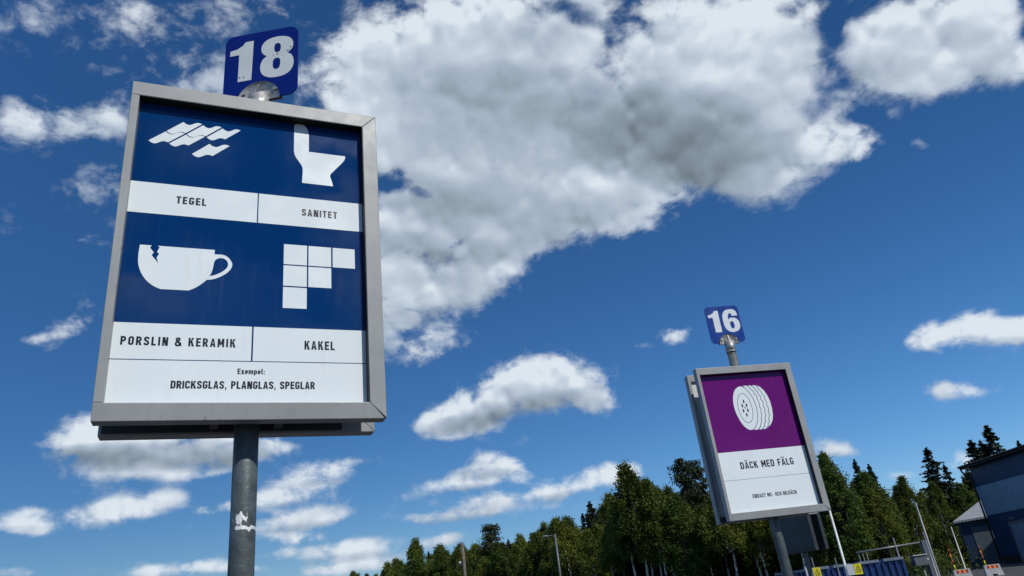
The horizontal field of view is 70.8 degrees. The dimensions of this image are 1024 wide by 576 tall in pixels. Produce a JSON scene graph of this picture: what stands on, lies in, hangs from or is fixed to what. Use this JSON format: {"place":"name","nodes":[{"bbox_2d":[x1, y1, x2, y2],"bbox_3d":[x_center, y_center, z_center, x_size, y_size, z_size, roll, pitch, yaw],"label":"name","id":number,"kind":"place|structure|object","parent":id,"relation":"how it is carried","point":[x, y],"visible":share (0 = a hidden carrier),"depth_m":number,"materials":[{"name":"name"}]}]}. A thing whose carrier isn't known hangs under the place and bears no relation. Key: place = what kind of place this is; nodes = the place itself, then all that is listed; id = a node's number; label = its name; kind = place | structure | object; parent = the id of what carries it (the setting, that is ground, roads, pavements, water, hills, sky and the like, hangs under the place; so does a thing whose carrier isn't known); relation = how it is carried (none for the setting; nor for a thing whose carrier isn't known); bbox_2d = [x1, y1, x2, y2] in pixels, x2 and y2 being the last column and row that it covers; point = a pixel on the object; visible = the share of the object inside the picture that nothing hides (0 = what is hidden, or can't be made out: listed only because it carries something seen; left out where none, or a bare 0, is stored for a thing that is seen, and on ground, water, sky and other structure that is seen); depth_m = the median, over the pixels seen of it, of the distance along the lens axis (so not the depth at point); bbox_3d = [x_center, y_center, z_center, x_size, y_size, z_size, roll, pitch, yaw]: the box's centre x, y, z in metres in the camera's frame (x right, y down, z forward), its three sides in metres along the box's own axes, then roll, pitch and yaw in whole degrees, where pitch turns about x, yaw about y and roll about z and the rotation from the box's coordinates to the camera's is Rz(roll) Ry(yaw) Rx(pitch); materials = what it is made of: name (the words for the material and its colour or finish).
{"place":"outdoors","nodes":[
{"label":"outdoors","id":0,"kind":"place"},
{"bbox_2d":[0,0,1023,575],"bbox_3d":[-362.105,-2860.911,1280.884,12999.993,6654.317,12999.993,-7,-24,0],"label":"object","id":1,"kind":"structure","parent":0,"point":[512,136],"depth_m":6135.09,"materials":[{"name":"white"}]},
{"bbox_2d":[908,554,928,575],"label":"grey cabinet","id":2,"kind":"object","parent":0,"point":[921,560],"visible":1,"depth_m":27.26,"materials":[{"name":"metal"}]},
{"bbox_2d":[928,562,1023,575],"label":"asphalt yard","id":3,"kind":"structure","parent":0,"point":[1014,569],"depth_m":59.62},
{"bbox_2d":[90,27,386,575],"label":"recycling sign","id":4,"kind":"object","parent":3,"relation":"on","point":[243,307],"visible":1,"depth_m":2.85,"materials":[{"name":"blue metal"}]},
{"bbox_2d":[459,543,466,575],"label":"utility pole","id":5,"kind":"object","parent":3,"relation":"on","point":[463,559],"visible":1,"depth_m":59.13,"materials":[{"name":"brown wood"}]},
{"bbox_2d":[543,534,560,575],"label":"street lamp","id":6,"kind":"object","parent":3,"relation":"on","point":[558,561],"visible":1,"depth_m":58.16,"materials":[{"name":"grey metal"}]},
{"bbox_2d":[684,305,830,575],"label":"recycling sign","id":7,"kind":"object","parent":3,"relation":"on","point":[759,458],"visible":1,"depth_m":6.79,"materials":[{"name":"grey metal"}]},
{"bbox_2d":[779,512,828,575],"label":"recycling sign","id":8,"kind":"object","parent":3,"relation":"on","point":[804,534],"visible":0.23,"depth_m":13.11,"materials":[{"name":"grey metal"}]},
{"bbox_2d":[774,563,849,575],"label":"skip container","id":9,"kind":"object","parent":3,"relation":"on","point":[829,570],"visible":0.57,"depth_m":27.93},
{"bbox_2d":[805,567,821,575],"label":"warning sign","id":10,"kind":"object","parent":3,"relation":"on","point":[817,571],"visible":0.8,"depth_m":20.09,"materials":[{"name":"yellow metal"}]},
{"bbox_2d":[829,510,847,575],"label":"flag pole","id":11,"kind":"object","parent":3,"relation":"on","point":[838,541],"visible":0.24,"depth_m":20.38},
{"bbox_2d":[845,563,862,575],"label":"warning sign","id":12,"kind":"object","parent":3,"relation":"on","point":[857,567],"visible":1,"depth_m":19.90,"materials":[{"name":"yellow metal"}]},
{"bbox_2d":[850,556,908,575],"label":"skip container","id":13,"kind":"object","parent":3,"relation":"on","point":[894,566],"visible":0.65,"depth_m":27.25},
{"bbox_2d":[856,540,938,575],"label":"crossbar frame","id":14,"kind":"object","parent":3,"relation":"on","point":[924,549],"visible":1,"depth_m":28.04,"materials":[{"name":"grey metal"}]},
{"bbox_2d":[922,532,937,575],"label":"steel post","id":15,"kind":"object","parent":3,"relation":"on","point":[930,553],"visible":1,"depth_m":27.45,"materials":[{"name":"grey metal"}]},
{"bbox_2d":[951,527,965,568],"bbox_3d":[30.721,18.138,49.381,0.118,3.350,0.118,-7,-24,0],"label":"marker post","id":16,"kind":"object","parent":3,"relation":"on","point":[958,548],"visible":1,"depth_m":49.46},
{"bbox_2d":[953,568,972,575],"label":"concrete barrier","id":17,"kind":"object","parent":3,"relation":"on","point":[964,572],"visible":1,"depth_m":45.10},
{"bbox_2d":[957,444,1023,563],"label":"blue building","id":18,"kind":"structure","parent":3,"relation":"on","point":[998,478],"depth_m":77.32,"materials":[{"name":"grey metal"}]},
{"bbox_2d":[1007,519,1023,561],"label":"garage door","id":19,"kind":"structure","parent":18,"relation":"in","point":[1017,529],"depth_m":75.43,"materials":[{"name":"blue metal"}]},
{"bbox_2d":[983,564,1004,575],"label":"concrete barrier","id":20,"kind":"object","parent":3,"relation":"on","point":[993,570],"visible":1,"depth_m":47.78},
{"label":"grass verge","id":21,"kind":"structure","parent":0,"visible":0},
{"bbox_2d":[890,547,941,575],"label":"bush","id":22,"kind":"object","parent":21,"relation":"on","point":[917,570],"visible":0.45,"depth_m":53.62,"materials":[{"name":"green plant"}]},
{"bbox_2d":[915,502,940,575],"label":"steel pole","id":23,"kind":"object","parent":21,"relation":"on","point":[926,537],"visible":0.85,"depth_m":52.86,"materials":[{"name":"grey metal"}]},
{"bbox_2d":[907,538,969,575],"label":"bush","id":24,"kind":"object","parent":21,"relation":"on","point":[943,561],"visible":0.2,"depth_m":61.14,"materials":[{"name":"green plant"}]},
{"bbox_2d":[916,535,984,575],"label":"bush","id":25,"kind":"object","parent":21,"relation":"on","point":[948,564],"visible":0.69,"depth_m":53.86,"materials":[{"name":"green plant"}]},
{"label":"ground","id":26,"kind":"structure","parent":0,"visible":0},
{"bbox_2d":[380,560,394,575],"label":"birch tree","id":27,"kind":"object","parent":26,"relation":"on","point":[387,568],"visible":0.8,"depth_m":189.69,"materials":[{"name":"green plant"}]},
{"bbox_2d":[391,558,398,571],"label":"birch tree","id":28,"kind":"object","parent":26,"relation":"on","point":[394,565],"visible":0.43,"depth_m":196.14,"materials":[{"name":"green plant"}]},
{"bbox_2d":[394,559,405,575],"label":"aspen tree","id":29,"kind":"object","parent":26,"relation":"on","point":[399,567],"visible":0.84,"depth_m":168.79,"materials":[{"name":"green plant"}]},
{"bbox_2d":[401,537,431,575],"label":"aspen tree","id":30,"kind":"object","parent":26,"relation":"on","point":[415,555],"visible":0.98,"depth_m":152.61,"materials":[{"name":"green plant"}]},
{"bbox_2d":[425,549,448,575],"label":"aspen tree","id":31,"kind":"object","parent":26,"relation":"on","point":[440,562],"visible":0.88,"depth_m":150.09,"materials":[{"name":"green plant"}]},
{"bbox_2d":[426,543,450,575],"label":"birch tree","id":32,"kind":"object","parent":26,"relation":"on","point":[442,547],"visible":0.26,"depth_m":158.63,"materials":[{"name":"green plant"}]},
{"bbox_2d":[444,544,467,575],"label":"birch tree","id":33,"kind":"object","parent":26,"relation":"on","point":[453,566],"visible":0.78,"depth_m":146.59,"materials":[{"name":"green plant"}]},
{"bbox_2d":[461,543,479,573],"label":"birch tree","id":34,"kind":"object","parent":26,"relation":"on","point":[473,551],"visible":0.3,"depth_m":147.46,"materials":[{"name":"green plant"}]},
{"bbox_2d":[466,557,477,575],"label":"aspen tree","id":35,"kind":"object","parent":26,"relation":"on","point":[472,566],"visible":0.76,"depth_m":140.32,"materials":[{"name":"green plant"}]},
{"bbox_2d":[474,556,496,575],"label":"birch tree","id":36,"kind":"object","parent":26,"relation":"on","point":[481,566],"visible":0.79,"depth_m":134.95,"materials":[{"name":"green plant"}]},
{"bbox_2d":[475,540,503,574],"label":"birch tree","id":37,"kind":"object","parent":26,"relation":"on","point":[486,555],"visible":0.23,"depth_m":141.09,"materials":[{"name":"green plant"}]},
{"bbox_2d":[476,523,503,562],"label":"pine tree","id":38,"kind":"object","parent":26,"relation":"on","point":[488,529],"visible":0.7,"depth_m":141.80,"materials":[{"name":"green plant"}]},
{"bbox_2d":[483,542,508,575],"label":"aspen tree","id":39,"kind":"object","parent":26,"relation":"on","point":[498,557],"visible":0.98,"depth_m":131.95,"materials":[{"name":"green plant"}]},
{"bbox_2d":[494,541,510,574],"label":"birch tree","id":40,"kind":"object","parent":26,"relation":"on","point":[504,547],"visible":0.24,"depth_m":138.44,"materials":[{"name":"green plant"}]},
{"bbox_2d":[506,545,523,575],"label":"birch tree","id":41,"kind":"object","parent":26,"relation":"on","point":[515,558],"visible":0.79,"depth_m":127.97,"materials":[{"name":"green plant"}]},
{"bbox_2d":[509,533,527,574],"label":"birch tree","id":42,"kind":"object","parent":26,"relation":"on","point":[521,542],"visible":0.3,"depth_m":132.94,"materials":[{"name":"green plant"}]},
{"bbox_2d":[519,531,549,575],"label":"birch tree","id":43,"kind":"object","parent":26,"relation":"on","point":[531,553],"visible":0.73,"depth_m":119.73,"materials":[{"name":"green plant"}]},
{"bbox_2d":[528,531,556,575],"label":"birch tree","id":44,"kind":"object","parent":26,"relation":"on","point":[541,534],"visible":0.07,"depth_m":124.54,"materials":[{"name":"green plant"}]},
{"bbox_2d":[538,520,548,533],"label":"birch tree","id":45,"kind":"object","parent":26,"relation":"on","point":[544,524],"visible":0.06,"depth_m":144.08,"materials":[{"name":"green plant"}]},
{"bbox_2d":[536,546,567,575],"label":"birch tree","id":46,"kind":"object","parent":26,"relation":"on","point":[542,569],"visible":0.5,"depth_m":115.44,"materials":[{"name":"green plant"}]},
{"bbox_2d":[539,515,573,575],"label":"birch tree","id":47,"kind":"object","parent":26,"relation":"on","point":[551,526],"visible":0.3,"depth_m":117.86,"materials":[{"name":"green plant"}]},
{"bbox_2d":[546,519,581,575],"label":"birch tree","id":48,"kind":"object","parent":26,"relation":"on","point":[566,541],"visible":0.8,"depth_m":110.04,"materials":[{"name":"green plant"}]},
{"bbox_2d":[561,514,582,531],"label":"birch tree","id":49,"kind":"object","parent":26,"relation":"on","point":[570,521],"visible":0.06,"depth_m":129.62,"materials":[{"name":"green plant"}]},
{"bbox_2d":[567,526,587,575],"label":"birch tree","id":50,"kind":"object","parent":26,"relation":"on","point":[575,572],"visible":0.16,"depth_m":111.31,"materials":[{"name":"green plant"}]},
{"bbox_2d":[579,513,585,531],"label":"spruce tree","id":51,"kind":"object","parent":26,"relation":"on","point":[583,520],"visible":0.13,"depth_m":129.44,"materials":[{"name":"green plant"}]},
{"bbox_2d":[585,513,592,531],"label":"spruce tree","id":52,"kind":"object","parent":26,"relation":"on","point":[588,519],"visible":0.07,"depth_m":114.03,"materials":[{"name":"green plant"}]},
{"bbox_2d":[574,527,608,575],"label":"birch tree","id":53,"kind":"object","parent":26,"relation":"on","point":[588,541],"visible":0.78,"depth_m":104.35,"materials":[{"name":"green plant"}]},
{"bbox_2d":[584,501,609,575],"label":"spruce tree","id":54,"kind":"object","parent":26,"relation":"on","point":[591,511],"visible":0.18,"depth_m":118.21,"materials":[{"name":"green plant"}]},
{"bbox_2d":[585,519,621,575],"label":"aspen tree","id":55,"kind":"object","parent":26,"relation":"on","point":[593,532],"visible":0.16,"depth_m":106.99,"materials":[{"name":"green plant"}]},
{"bbox_2d":[590,491,621,574],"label":"birch tree","id":56,"kind":"object","parent":26,"relation":"on","point":[601,514],"visible":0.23,"depth_m":107.70,"materials":[{"name":"green plant"}]},
{"bbox_2d":[595,523,629,575],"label":"birch tree","id":57,"kind":"object","parent":26,"relation":"on","point":[605,561],"visible":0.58,"depth_m":95.57,"materials":[{"name":"green plant"}]},
{"bbox_2d":[600,513,638,575],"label":"birch tree","id":58,"kind":"object","parent":26,"relation":"on","point":[630,561],"visible":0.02,"depth_m":97.00,"materials":[{"name":"green plant"}]},
{"bbox_2d":[602,490,649,575],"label":"birch tree","id":59,"kind":"object","parent":26,"relation":"on","point":[610,543],"visible":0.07,"depth_m":90.85,"materials":[{"name":"green plant"}]},
{"bbox_2d":[603,459,659,575],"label":"birch tree","id":60,"kind":"object","parent":26,"relation":"on","point":[629,481],"visible":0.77,"depth_m":87.34,"materials":[{"name":"green plant"}]},
{"bbox_2d":[625,476,653,575],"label":"birch tree","id":61,"kind":"object","parent":26,"relation":"on","point":[652,570],"depth_m":92.34,"materials":[{"name":"green plant"}]},
{"bbox_2d":[624,557,659,575],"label":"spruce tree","id":62,"kind":"object","parent":26,"relation":"on","point":[640,567],"visible":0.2,"depth_m":97.24,"materials":[{"name":"green plant"}]},
{"bbox_2d":[626,476,680,575],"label":"birch tree","id":63,"kind":"object","parent":26,"relation":"on","point":[649,493],"visible":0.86,"depth_m":84.47,"materials":[{"name":"green plant"}]},
{"bbox_2d":[634,512,672,575],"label":"birch tree","id":64,"kind":"object","parent":26,"relation":"on","point":[656,561],"visible":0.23,"depth_m":85.03,"materials":[{"name":"green plant"}]},
{"bbox_2d":[636,554,672,575],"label":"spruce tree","id":65,"kind":"object","parent":26,"relation":"on","point":[657,574],"visible":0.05,"depth_m":100.86,"materials":[{"name":"green plant"}]},
{"bbox_2d":[655,485,675,572],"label":"birch tree","id":66,"kind":"object","parent":26,"relation":"on","point":[661,492],"visible":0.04,"depth_m":95.29,"materials":[{"name":"green plant"}]},
{"bbox_2d":[662,483,688,567],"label":"birch tree","id":67,"kind":"object","parent":26,"relation":"on","point":[668,489],"visible":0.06,"depth_m":103.91,"materials":[{"name":"green plant"}]},
{"bbox_2d":[667,458,705,570],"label":"pine tree","id":68,"kind":"object","parent":26,"relation":"on","point":[680,478],"visible":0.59,"depth_m":91.40,"materials":[{"name":"green plant"}]},
{"bbox_2d":[659,491,716,575],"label":"aspen tree","id":69,"kind":"object","parent":26,"relation":"on","point":[679,510],"visible":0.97,"depth_m":81.62,"materials":[{"name":"green plant"}]},
{"bbox_2d":[676,505,706,570],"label":"birch tree","id":70,"kind":"object","parent":26,"relation":"on","point":[686,538],"visible":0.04,"depth_m":86.65,"materials":[{"name":"green plant"}]},
{"bbox_2d":[679,459,717,575],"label":"pine tree","id":71,"kind":"object","parent":26,"relation":"on","point":[700,470],"visible":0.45,"depth_m":93.00,"materials":[{"name":"green plant"}]},
{"bbox_2d":[692,504,724,575],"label":"birch tree","id":72,"kind":"object","parent":26,"relation":"on","point":[699,512],"visible":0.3,"depth_m":82.61,"materials":[{"name":"green plant"}]},
{"bbox_2d":[701,501,727,575],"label":"aspen tree","id":73,"kind":"object","parent":26,"relation":"on","point":[713,570],"visible":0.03,"depth_m":95.47,"materials":[{"name":"green plant"}]},
{"bbox_2d":[696,493,751,575],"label":"birch tree","id":74,"kind":"object","parent":26,"relation":"on","point":[737,538],"visible":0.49,"depth_m":78.42,"materials":[{"name":"green plant"}]},
{"bbox_2d":[713,515,739,575],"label":"birch tree","id":75,"kind":"object","parent":26,"relation":"on","point":[731,554],"visible":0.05,"depth_m":84.94,"materials":[{"name":"green plant"}]},
{"bbox_2d":[712,539,759,575],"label":"aspen tree","id":76,"kind":"object","parent":26,"relation":"on","point":[731,566],"visible":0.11,"depth_m":87.43,"materials":[{"name":"green plant"}]},
{"bbox_2d":[732,524,769,575],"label":"birch tree","id":77,"kind":"object","parent":26,"relation":"on","point":[758,566],"depth_m":81.06,"materials":[{"name":"green plant"}]},
{"bbox_2d":[729,556,775,575],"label":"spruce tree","id":78,"kind":"object","parent":26,"relation":"on","point":[756,571],"visible":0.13,"depth_m":89.94,"materials":[{"name":"green plant"}]},
{"bbox_2d":[742,520,775,575],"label":"birch tree","id":79,"kind":"object","parent":26,"relation":"on","point":[755,538],"visible":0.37,"depth_m":79.04,"materials":[{"name":"green plant"}]},
{"bbox_2d":[740,526,780,575],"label":"aspen tree","id":80,"kind":"object","parent":26,"relation":"on","point":[752,564],"visible":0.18,"depth_m":85.13,"materials":[{"name":"green plant"}]},
{"bbox_2d":[752,520,792,570],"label":"birch tree","id":81,"kind":"object","parent":26,"relation":"on","point":[762,525],"visible":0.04,"depth_m":79.07,"materials":[{"name":"green plant"}]},
{"bbox_2d":[766,520,805,568],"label":"birch tree","id":82,"kind":"object","parent":26,"relation":"on","point":[804,564],"depth_m":74.18,"materials":[{"name":"green plant"}]},
{"bbox_2d":[788,549,830,569],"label":"birch tree","id":83,"kind":"object","parent":26,"relation":"on","point":[798,561],"visible":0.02,"depth_m":77.83,"materials":[{"name":"green plant"}]},
{"bbox_2d":[808,512,845,567],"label":"birch tree","id":84,"kind":"object","parent":26,"relation":"on","point":[827,560],"visible":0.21,"depth_m":73.20,"materials":[{"name":"green plant"}]},
{"bbox_2d":[816,450,877,561],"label":"aspen tree","id":85,"kind":"object","parent":26,"relation":"on","point":[830,472],"visible":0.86,"depth_m":72.82,"materials":[{"name":"green plant"}]},
{"bbox_2d":[821,478,877,562],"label":"aspen tree","id":86,"kind":"object","parent":26,"relation":"on","point":[837,525],"visible":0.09,"depth_m":74.50,"materials":[{"name":"green plant"}]},
{"bbox_2d":[832,488,873,563],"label":"birch tree","id":87,"kind":"object","parent":26,"relation":"on","point":[848,538],"visible":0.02,"depth_m":77.86,"materials":[{"name":"green plant"}]},
{"bbox_2d":[852,459,915,572],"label":"spruce tree","id":88,"kind":"object","parent":26,"relation":"on","point":[856,468],"visible":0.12,"depth_m":84.56,"materials":[{"name":"green plant"}]},
{"bbox_2d":[854,470,914,559],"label":"aspen tree","id":89,"kind":"object","parent":26,"relation":"on","point":[865,479],"visible":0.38,"depth_m":79.66,"materials":[{"name":"green plant"}]},
{"bbox_2d":[862,485,911,562],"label":"birch tree","id":90,"kind":"object","parent":26,"relation":"on","point":[884,511],"visible":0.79,"depth_m":76.59,"materials":[{"name":"green plant"}]},
{"bbox_2d":[866,464,914,567],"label":"spruce tree","id":91,"kind":"object","parent":26,"relation":"on","point":[872,473],"visible":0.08,"depth_m":84.59,"materials":[{"name":"green plant"}]},
{"bbox_2d":[888,485,927,551],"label":"aspen tree","id":92,"kind":"object","parent":26,"relation":"on","point":[895,495],"visible":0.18,"depth_m":89.09,"materials":[{"name":"green plant"}]},
{"bbox_2d":[893,475,944,558],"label":"birch tree","id":93,"kind":"object","parent":26,"relation":"on","point":[905,491],"visible":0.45,"depth_m":86.30,"materials":[{"name":"green plant"}]},
{"bbox_2d":[901,498,938,556],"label":"birch tree","id":94,"kind":"object","parent":26,"relation":"on","point":[910,509],"visible":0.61,"depth_m":82.73,"materials":[{"name":"green plant"}]},
{"bbox_2d":[915,491,961,558],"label":"birch tree","id":95,"kind":"object","parent":26,"relation":"on","point":[921,494],"visible":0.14,"depth_m":108.55,"materials":[{"name":"green plant"}]},
{"bbox_2d":[919,446,968,564],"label":"spruce tree","id":96,"kind":"object","parent":26,"relation":"on","point":[933,470],"visible":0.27,"depth_m":112.58,"materials":[{"name":"green plant"}]},
{"bbox_2d":[925,479,964,563],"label":"birch tree","id":97,"kind":"object","parent":26,"relation":"on","point":[936,496],"visible":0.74,"depth_m":104.92,"materials":[{"name":"green plant"}]},
{"bbox_2d":[938,485,962,551],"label":"birch tree","id":98,"kind":"object","parent":26,"relation":"on","point":[949,519],"visible":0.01,"depth_m":110.79,"materials":[{"name":"green plant"}]},
{"bbox_2d":[941,464,966,564],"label":"spruce tree","id":99,"kind":"object","parent":26,"relation":"on","point":[950,479],"visible":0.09,"depth_m":113.57,"materials":[{"name":"green plant"}]},
{"bbox_2d":[949,482,978,539],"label":"aspen tree","id":100,"kind":"object","parent":26,"relation":"on","point":[960,495],"visible":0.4,"depth_m":107.02,"materials":[{"name":"green plant"}]},
{"bbox_2d":[959,440,984,561],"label":"spruce tree","id":101,"kind":"object","parent":26,"relation":"on","point":[973,451],"visible":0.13,"depth_m":114.44,"materials":[{"name":"green plant"}]},
{"bbox_2d":[966,469,979,499],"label":"birch tree","id":102,"kind":"object","parent":26,"relation":"on","point":[972,486],"visible":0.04,"depth_m":112.37,"materials":[{"name":"green plant"}]},
{"bbox_2d":[953,500,1003,566],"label":"shed","id":103,"kind":"structure","parent":26,"relation":"on","point":[971,524],"depth_m":86.88,"materials":[{"name":"metal"}]},
{"bbox_2d":[971,525,1003,564],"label":"garage door","id":104,"kind":"structure","parent":103,"relation":"in","point":[982,535],"depth_m":86.14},
{"bbox_2d":[980,425,1005,457],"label":"spruce tree","id":105,"kind":"object","parent":26,"relation":"on","point":[992,446],"visible":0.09,"depth_m":115.18,"materials":[{"name":"green plant"}]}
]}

